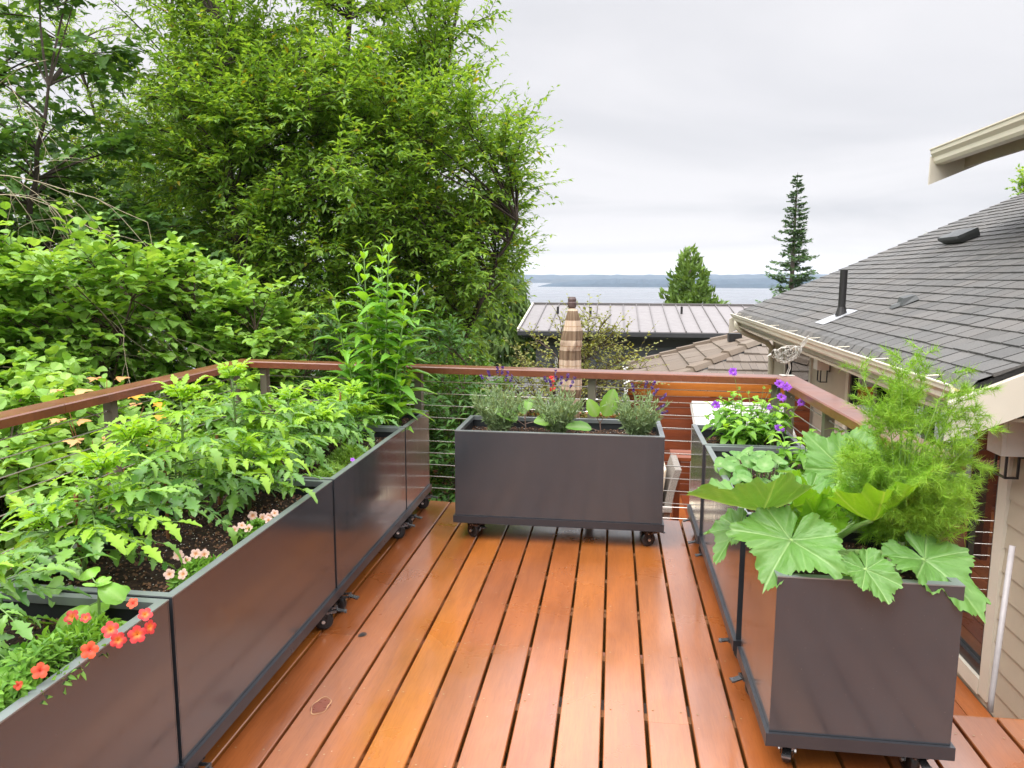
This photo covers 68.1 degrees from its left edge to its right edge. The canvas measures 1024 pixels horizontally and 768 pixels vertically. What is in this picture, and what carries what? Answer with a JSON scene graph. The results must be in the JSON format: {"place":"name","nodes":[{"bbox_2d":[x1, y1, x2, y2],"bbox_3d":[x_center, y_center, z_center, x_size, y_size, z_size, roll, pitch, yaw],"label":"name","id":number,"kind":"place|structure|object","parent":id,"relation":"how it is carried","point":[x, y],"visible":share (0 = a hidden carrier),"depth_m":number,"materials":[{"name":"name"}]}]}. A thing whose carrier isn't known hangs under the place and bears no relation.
{"place":"outdoors","nodes":[
{"label":"outdoors","id":0,"kind":"place"},
{"bbox_2d":[86,374,650,767],"bbox_3d":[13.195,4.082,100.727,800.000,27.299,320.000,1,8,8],"label":"ground","id":1,"kind":"structure","parent":0,"point":[553,762],"depth_m":7.60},
{"bbox_2d":[0,201,206,530],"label":"hazel bush","id":2,"kind":"object","parent":1,"relation":"on","point":[44,320],"visible":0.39,"depth_m":6.46,"materials":[{"name":"green plant"}]},
{"bbox_2d":[0,352,213,577],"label":"hazel bush","id":3,"kind":"object","parent":1,"relation":"on","point":[37,386],"visible":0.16,"depth_m":5.06,"materials":[{"name":"green plant"}]},
{"bbox_2d":[49,376,170,508],"bbox_3d":[-2.537,2.022,5.287,0.918,4.174,0.477,-8,11,-44],"label":"maple sapling","id":4,"kind":"object","parent":1,"relation":"on","point":[81,421],"visible":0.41,"depth_m":4.86,"materials":[{"name":"green plant"}]},
{"bbox_2d":[0,56,228,416],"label":"bare branched shrub","id":5,"kind":"object","parent":1,"relation":"on","point":[12,194],"visible":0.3,"depth_m":7.00,"materials":[{"name":"plant"}]},
{"bbox_2d":[0,0,232,367],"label":"maple tree","id":6,"kind":"object","parent":1,"relation":"on","point":[106,144],"visible":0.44,"depth_m":9.31,"materials":[{"name":"green plant"}]},
{"bbox_2d":[0,0,316,400],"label":"willow tree","id":7,"kind":"object","parent":1,"relation":"on","point":[85,84],"visible":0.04,"depth_m":14.52,"materials":[{"name":"green plant"}]},
{"bbox_2d":[85,237,328,452],"bbox_3d":[-3.179,1.139,7.462,2.996,5.108,2.427,1,8,8],"label":"hazel bush","id":8,"kind":"object","parent":1,"relation":"on","point":[218,318],"visible":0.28,"depth_m":7.27,"materials":[{"name":"green plant"}]},
{"bbox_2d":[0,123,509,398],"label":"background woodland","id":9,"kind":"object","parent":1,"relation":"on","point":[151,332],"visible":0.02,"depth_m":22.96,"materials":[{"name":"green plant"}]},
{"bbox_2d":[230,303,383,422],"bbox_3d":[-2.182,1.400,8.271,2.188,4.556,2.426,0,8,-4],"label":"lance shrub","id":10,"kind":"object","parent":1,"relation":"on","point":[327,344],"visible":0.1,"depth_m":8.27,"materials":[{"name":"green plant"}]},
{"bbox_2d":[71,0,572,467],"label":"willow tree","id":11,"kind":"object","parent":1,"relation":"on","point":[250,99],"visible":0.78,"depth_m":9.79,"materials":[{"name":"green plant"}]},
{"bbox_2d":[303,295,497,503],"bbox_3d":[-1.348,1.343,8.465,2.709,4.628,2.078,-2,9,-18],"label":"lance shrub","id":12,"kind":"object","parent":1,"relation":"on","point":[448,424],"visible":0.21,"depth_m":8.25,"materials":[{"name":"green plant"}]},
{"bbox_2d":[424,281,501,470],"bbox_3d":[-1.351,0.365,16.927,4.219,5.657,4.474,1,8,8],"label":"drooping conifer","id":13,"kind":"object","parent":1,"relation":"on","point":[482,341],"depth_m":16.41,"materials":[{"name":"green plant"}]},
{"bbox_2d":[414,327,519,491],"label":"lance shrub","id":14,"kind":"object","parent":1,"relation":"on","point":[467,356],"visible":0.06,"depth_m":9.70,"materials":[{"name":"green plant"}]},
{"bbox_2d":[473,262,535,378],"bbox_3d":[-0.077,-0.854,26.992,5.837,7.504,6.318,1,8,8],"label":"drooping conifer","id":15,"kind":"object","parent":1,"relation":"on","point":[497,351],"visible":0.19,"depth_m":25.88,"materials":[{"name":"green plant"}]},
{"bbox_2d":[485,376,560,408],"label":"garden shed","id":16,"kind":"structure","parent":1,"relation":"on","point":[521,377],"depth_m":13.97,"materials":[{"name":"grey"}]},
{"bbox_2d":[448,293,668,418],"bbox_3d":[0.467,1.178,9.580,2.952,4.643,1.724,1,8,8],"label":"sparse tree","id":17,"kind":"object","parent":1,"relation":"on","point":[587,352],"visible":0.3,"depth_m":9.29,"materials":[{"name":"green plant"}]},
{"bbox_2d":[517,302,767,418],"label":"grey house","id":18,"kind":"structure","parent":1,"relation":"on","point":[678,325],"depth_m":21.64,"materials":[{"name":"metal"}]},
{"bbox_2d":[658,243,721,305],"bbox_3d":[8.060,-2.229,34.179,6.067,8.164,5.748,1,8,8],"label":"cedar tree","id":19,"kind":"object","parent":1,"relation":"on","point":[683,288],"visible":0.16,"depth_m":33.45,"materials":[{"name":"green plant"}]},
{"bbox_2d":[622,329,772,461],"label":"tiled roof house","id":20,"kind":"structure","parent":1,"relation":"on","point":[712,353],"depth_m":13.50,"materials":[{"name":"brown tile"}]},
{"bbox_2d":[755,173,819,302],"bbox_3d":[14.164,-4.445,38.233,3.730,12.100,3.762,1,8,8],"label":"fir tree","id":21,"kind":"object","parent":1,"relation":"on","point":[794,248],"visible":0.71,"depth_m":37.71,"materials":[{"name":"green plant"}]},
{"bbox_2d":[729,111,1023,718],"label":"house","id":22,"kind":"structure","parent":1,"relation":"on","point":[955,290],"depth_m":6.05,"materials":[{"name":"beige"}]},
{"bbox_2d":[784,348,812,421],"bbox_3d":[3.814,0.229,10.117,0.094,1.810,1.460,1,8,8],"label":"window","id":23,"kind":"structure","parent":22,"relation":"in","point":[801,367],"depth_m":10.02,"materials":[{"name":"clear glass"}]},
{"bbox_2d":[842,372,925,451],"bbox_3d":[3.394,0.749,7.018,0.094,1.960,2.020,1,8,8],"label":"window","id":24,"kind":"structure","parent":22,"relation":"in","point":[850,379],"depth_m":7.56,"materials":[{"name":"clear glass"}]},
{"bbox_2d":[923,405,1013,701],"bbox_3d":[3.171,0.986,5.370,0.094,1.960,1.340,1,8,8],"label":"glass door","id":25,"kind":"structure","parent":22,"relation":"in","point":[977,639],"depth_m":4.99,"materials":[{"name":"beige"}]},
{"bbox_2d":[987,545,1015,712],"bbox_3d":[2.812,1.409,4.359,0.034,0.957,0.203,8,11,43],"label":"leaning pole","id":26,"kind":"object","parent":22,"relation":"attached to","point":[1000,629],"visible":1,"depth_m":4.35,"materials":[{"name":"grey metal"}]},
{"bbox_2d":[1005,163,1023,196],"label":"distant tree","id":27,"kind":"object","parent":1,"relation":"on","point":[1020,182],"visible":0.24,"depth_m":17.93,"materials":[{"name":"green plant"}]},
{"bbox_2d":[131,282,785,370],"bbox_3d":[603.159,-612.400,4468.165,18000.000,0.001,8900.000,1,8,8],"label":"water","id":28,"kind":"structure","parent":0,"point":[651,295],"depth_m":1135.56,"materials":[{"name":"blue liquid"}]},
{"bbox_2d":[0,0,1023,274],"label":"sky","id":29,"kind":"structure","parent":0,"point":[686,123],"materials":[{"name":"white"}]},
{"bbox_2d":[549,376,554,402],"bbox_3d":[0.252,0.130,4.692,0.090,0.367,0.087,3,9,19],"label":"red snapdragon","id":30,"kind":"object","parent":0,"point":[552,378],"visible":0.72,"depth_m":4.67,"materials":[{"name":"red plant"}]},
{"bbox_2d":[303,272,827,282],"bbox_3d":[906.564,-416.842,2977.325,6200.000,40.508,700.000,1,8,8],"label":"hills","id":31,"kind":"structure","parent":0,"point":[551,278],"depth_m":2741.74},
{"bbox_2d":[199,500,1023,767],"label":"deck","id":32,"kind":"structure","parent":0,"point":[435,586],"depth_m":2.99,"materials":[{"name":"brown wood"}]},
{"bbox_2d":[0,590,184,767],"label":"planter box","id":33,"kind":"object","parent":32,"relation":"on","point":[116,708],"visible":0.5,"depth_m":1.89,"materials":[{"name":"black metal"}]},
{"bbox_2d":[0,666,20,686],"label":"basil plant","id":34,"kind":"object","parent":33,"relation":"on","point":[3,669],"visible":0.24,"depth_m":1.67,"materials":[{"name":"green plant"}]},
{"bbox_2d":[0,531,116,666],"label":"tomato plant","id":35,"kind":"object","parent":33,"relation":"on","point":[19,625],"visible":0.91,"depth_m":1.90,"materials":[{"name":"green plant"}]},
{"bbox_2d":[0,598,156,711],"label":"coral petunia","id":36,"kind":"object","parent":33,"relation":"on","point":[36,662],"visible":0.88,"depth_m":1.78,"materials":[{"name":"green plant"}]},
{"bbox_2d":[56,567,130,631],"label":"basil plant","id":37,"kind":"object","parent":33,"relation":"on","point":[109,593],"visible":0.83,"depth_m":1.98,"materials":[{"name":"green plant"}]},
{"bbox_2d":[0,478,346,767],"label":"planter box","id":38,"kind":"object","parent":32,"relation":"on","point":[248,614],"visible":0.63,"depth_m":2.59,"materials":[{"name":"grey metal"}]},
{"bbox_2d":[0,440,211,607],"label":"tomato plant","id":39,"kind":"object","parent":38,"relation":"on","point":[100,529],"visible":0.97,"depth_m":2.30,"materials":[{"name":"green plant"}]},
{"bbox_2d":[53,374,273,545],"bbox_3d":[-1.236,0.295,2.757,0.706,0.652,0.684,6,10,33],"label":"tomato plant","id":40,"kind":"object","parent":38,"relation":"on","point":[174,444],"visible":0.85,"depth_m":2.67,"materials":[{"name":"green plant"}]},
{"bbox_2d":[163,549,221,589],"bbox_3d":[-1.016,0.588,2.410,0.167,0.093,0.233,1,8,8],"label":"pale petunia","id":41,"kind":"object","parent":38,"relation":"on","point":[193,566],"visible":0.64,"depth_m":2.39,"materials":[{"name":"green plant"}]},
{"bbox_2d":[160,357,320,504],"bbox_3d":[-1.166,0.223,3.205,0.600,0.668,0.694,1,8,8],"label":"tomato plant","id":42,"kind":"object","parent":38,"relation":"on","point":[261,423],"visible":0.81,"depth_m":3.16,"materials":[{"name":"green plant"}]},
{"bbox_2d":[169,426,323,530],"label":"tomato plant","id":43,"kind":"object","parent":38,"relation":"on","point":[234,500],"visible":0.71,"depth_m":3.00,"materials":[{"name":"green plant"}]},
{"bbox_2d":[232,509,277,541],"bbox_3d":[-0.942,0.530,2.799,0.145,0.089,0.244,1,8,8],"label":"pale petunia","id":44,"kind":"object","parent":38,"relation":"on","point":[247,528],"visible":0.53,"depth_m":2.78,"materials":[{"name":"pink plant"}]},
{"bbox_2d":[249,426,414,612],"bbox_3d":[-0.962,0.657,3.982,0.652,0.656,1.172,1,8,8],"label":"planter box","id":45,"kind":"object","parent":32,"relation":"on","point":[370,514],"visible":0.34,"depth_m":3.83,"materials":[{"name":"grey metal"}]},
{"bbox_2d":[215,382,352,474],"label":"tomato plant","id":46,"kind":"object","parent":45,"relation":"on","point":[318,455],"visible":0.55,"depth_m":3.65,"materials":[{"name":"green plant"}]},
{"bbox_2d":[253,377,374,464],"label":"tomato plant","id":47,"kind":"object","parent":45,"relation":"on","point":[321,387],"visible":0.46,"depth_m":4.00,"materials":[{"name":"green plant"}]},
{"bbox_2d":[308,458,354,476],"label":"cushion plant","id":48,"kind":"object","parent":45,"relation":"in","point":[321,471],"visible":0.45,"depth_m":3.53,"materials":[{"name":"green plant"}]},
{"bbox_2d":[325,442,369,466],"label":"cushion plant","id":49,"kind":"object","parent":45,"relation":"in","point":[339,455],"visible":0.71,"depth_m":3.87,"materials":[{"name":"green plant"}]},
{"bbox_2d":[304,379,398,447],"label":"tomato plant","id":50,"kind":"object","parent":45,"relation":"on","point":[353,411],"visible":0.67,"depth_m":4.29,"materials":[{"name":"green plant"}]},
{"bbox_2d":[310,632,366,714],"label":"deck stains","id":51,"kind":"object","parent":32,"relation":"on","point":[320,704],"visible":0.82,"depth_m":2.75,"materials":[{"name":"wood"}]},
{"bbox_2d":[343,410,437,528],"bbox_3d":[-0.845,0.533,4.846,0.653,0.656,0.592,1,8,8],"label":"planter box","id":52,"kind":"object","parent":32,"relation":"on","point":[418,484],"visible":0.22,"depth_m":4.78,"materials":[{"name":"grey metal"}]},
{"bbox_2d":[308,233,441,432],"bbox_3d":[-0.837,-0.306,4.685,0.764,1.227,0.697,1,8,8],"label":"tall sunflower clump","id":53,"kind":"object","parent":52,"relation":"on","point":[385,364],"visible":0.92,"depth_m":4.66,"materials":[{"name":"green plant"}]},
{"bbox_2d":[0,359,965,569],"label":"cable railing","id":54,"kind":"object","parent":32,"relation":"on","point":[832,408],"visible":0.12,"depth_m":4.55,"materials":[{"name":"brown wood"}]},
{"bbox_2d":[767,336,808,376],"bbox_3d":[1.658,-0.170,4.565,0.244,0.246,0.096,1,8,8],"label":"wire bird","id":55,"kind":"object","parent":54,"relation":"on","point":[777,358],"visible":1,"depth_m":4.55},
{"bbox_2d":[453,415,664,545],"bbox_3d":[0.300,0.573,4.600,1.233,0.656,0.516,1,8,8],"label":"planter box","id":56,"kind":"object","parent":32,"relation":"on","point":[610,476],"visible":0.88,"depth_m":4.35,"materials":[{"name":"grey metal"}]},
{"bbox_2d":[469,366,531,430],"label":"lavender plant","id":57,"kind":"object","parent":56,"relation":"on","point":[493,420],"visible":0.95,"depth_m":4.54,"materials":[{"name":"green plant"}]},
{"bbox_2d":[494,398,556,431],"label":"aubergine plant","id":58,"kind":"object","parent":56,"relation":"on","point":[527,406],"visible":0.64,"depth_m":4.53,"materials":[{"name":"green plant"}]},
{"bbox_2d":[529,369,585,432],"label":"lavender plant","id":59,"kind":"object","parent":56,"relation":"on","point":[563,414],"visible":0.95,"depth_m":4.48,"materials":[{"name":"green plant"}]},
{"bbox_2d":[566,389,618,433],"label":"aubergine plant","id":60,"kind":"object","parent":56,"relation":"on","point":[593,408],"visible":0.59,"depth_m":4.45,"materials":[{"name":"green plant"}]},
{"bbox_2d":[601,380,671,435],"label":"lavender plant","id":61,"kind":"object","parent":56,"relation":"on","point":[645,423],"visible":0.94,"depth_m":4.39,"materials":[{"name":"green plant"}]},
{"bbox_2d":[682,424,804,552],"bbox_3d":[1.301,0.613,4.341,0.593,0.656,0.582,1,8,8],"label":"planter box","id":62,"kind":"object","parent":32,"relation":"on","point":[700,441],"visible":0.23,"depth_m":4.31,"materials":[{"name":"grey metal"}]},
{"bbox_2d":[701,391,798,445],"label":"pepper plant","id":63,"kind":"object","parent":62,"relation":"on","point":[749,437],"visible":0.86,"depth_m":4.21,"materials":[{"name":"green plant"}]},
{"bbox_2d":[711,367,804,444],"bbox_3d":[1.349,0.146,4.121,0.454,0.448,0.263,7,11,40],"label":"violet scabious","id":64,"kind":"object","parent":62,"relation":"on","point":[715,404],"visible":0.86,"depth_m":4.16,"materials":[{"name":"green plant"}]},
{"bbox_2d":[695,445,851,657],"bbox_3d":[1.197,0.739,3.466,0.594,0.656,1.202,1,8,8],"label":"planter box","id":65,"kind":"object","parent":32,"relation":"on","point":[726,575],"visible":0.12,"depth_m":3.36,"materials":[{"name":"grey metal"}]},
{"bbox_2d":[714,446,793,484],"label":"nasturtium plant","id":66,"kind":"object","parent":65,"relation":"on","point":[760,461],"visible":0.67,"depth_m":3.39,"materials":[{"name":"green plant"}]},
{"bbox_2d":[764,420,848,474],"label":"pepper plant","id":67,"kind":"object","parent":65,"relation":"on","point":[800,457],"visible":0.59,"depth_m":3.65,"materials":[{"name":"green plant"}]},
{"bbox_2d":[729,528,965,767],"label":"planter box","id":68,"kind":"object","parent":32,"relation":"on","point":[827,662],"visible":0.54,"depth_m":2.29,"materials":[{"name":"grey metal"}]},
{"bbox_2d":[687,425,990,623],"bbox_3d":[1.012,0.416,2.540,0.870,0.457,0.733,1,8,8],"label":"zucchini plant","id":69,"kind":"object","parent":68,"relation":"on","point":[802,531],"visible":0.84,"depth_m":2.36,"materials":[{"name":"green plant"}]},
{"bbox_2d":[827,336,1012,572],"bbox_3d":[1.252,0.233,2.443,0.537,0.781,0.512,-5,9,-30],"label":"fennel plant","id":70,"kind":"object","parent":68,"relation":"on","point":[927,503],"visible":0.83,"depth_m":2.40,"materials":[{"name":"green plant"}]},
{"bbox_2d":[953,714,1023,721],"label":"deck stairs","id":71,"kind":"structure","parent":32,"relation":"attached to","point":[995,718],"depth_m":2.98,"materials":[{"name":"brown wood"}]},
{"bbox_2d":[538,277,819,287],"bbox_3d":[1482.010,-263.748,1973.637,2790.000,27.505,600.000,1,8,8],"label":"hills","id":72,"kind":"structure","parent":0,"point":[737,283],"depth_m":1847.83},
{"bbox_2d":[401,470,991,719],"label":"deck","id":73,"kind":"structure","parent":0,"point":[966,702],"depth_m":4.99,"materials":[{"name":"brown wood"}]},
{"bbox_2d":[443,412,619,470],"bbox_3d":[-0.032,1.095,8.514,2.560,0.905,3.990,1,8,8],"label":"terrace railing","id":74,"kind":"object","parent":73,"relation":"on","point":[612,416],"visible":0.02,"depth_m":10.16,"materials":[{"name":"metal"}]},
{"bbox_2d":[559,297,582,417],"bbox_3d":[0.649,0.297,8.415,0.520,2.518,0.520,1,8,8],"label":"closed umbrella","id":75,"kind":"object","parent":73,"relation":"on","point":[570,346],"visible":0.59,"depth_m":8.23,"materials":[{"name":"fabric"}]},
{"bbox_2d":[662,455,681,519],"bbox_3d":[1.229,1.224,7.460,0.780,0.960,0.700,1,8,8],"label":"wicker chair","id":76,"kind":"object","parent":73,"relation":"on","point":[670,471],"visible":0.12,"depth_m":7.12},
{"bbox_2d":[670,449,690,520],"bbox_3d":[2.003,1.185,7.852,0.730,0.930,0.365,1,8,8],"label":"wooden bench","id":77,"kind":"object","parent":73,"relation":"on","point":[676,497],"visible":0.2,"depth_m":7.75,"materials":[{"name":"brown wood"}]},
{"bbox_2d":[627,382,809,493],"bbox_3d":[2.548,0.698,9.490,2.200,1.430,0.100,1,8,8],"label":"slat fence","id":78,"kind":"object","parent":73,"relation":"on","point":[670,422],"visible":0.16,"depth_m":9.43,"materials":[{"name":"brown wood"}]},
{"bbox_2d":[689,401,796,490],"bbox_3d":[2.695,0.874,8.975,1.125,1.230,0.680,1,8,8],"label":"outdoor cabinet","id":79,"kind":"object","parent":73,"relation":"on","point":[700,409],"visible":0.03,"depth_m":9.06,"materials":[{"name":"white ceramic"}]}
]}

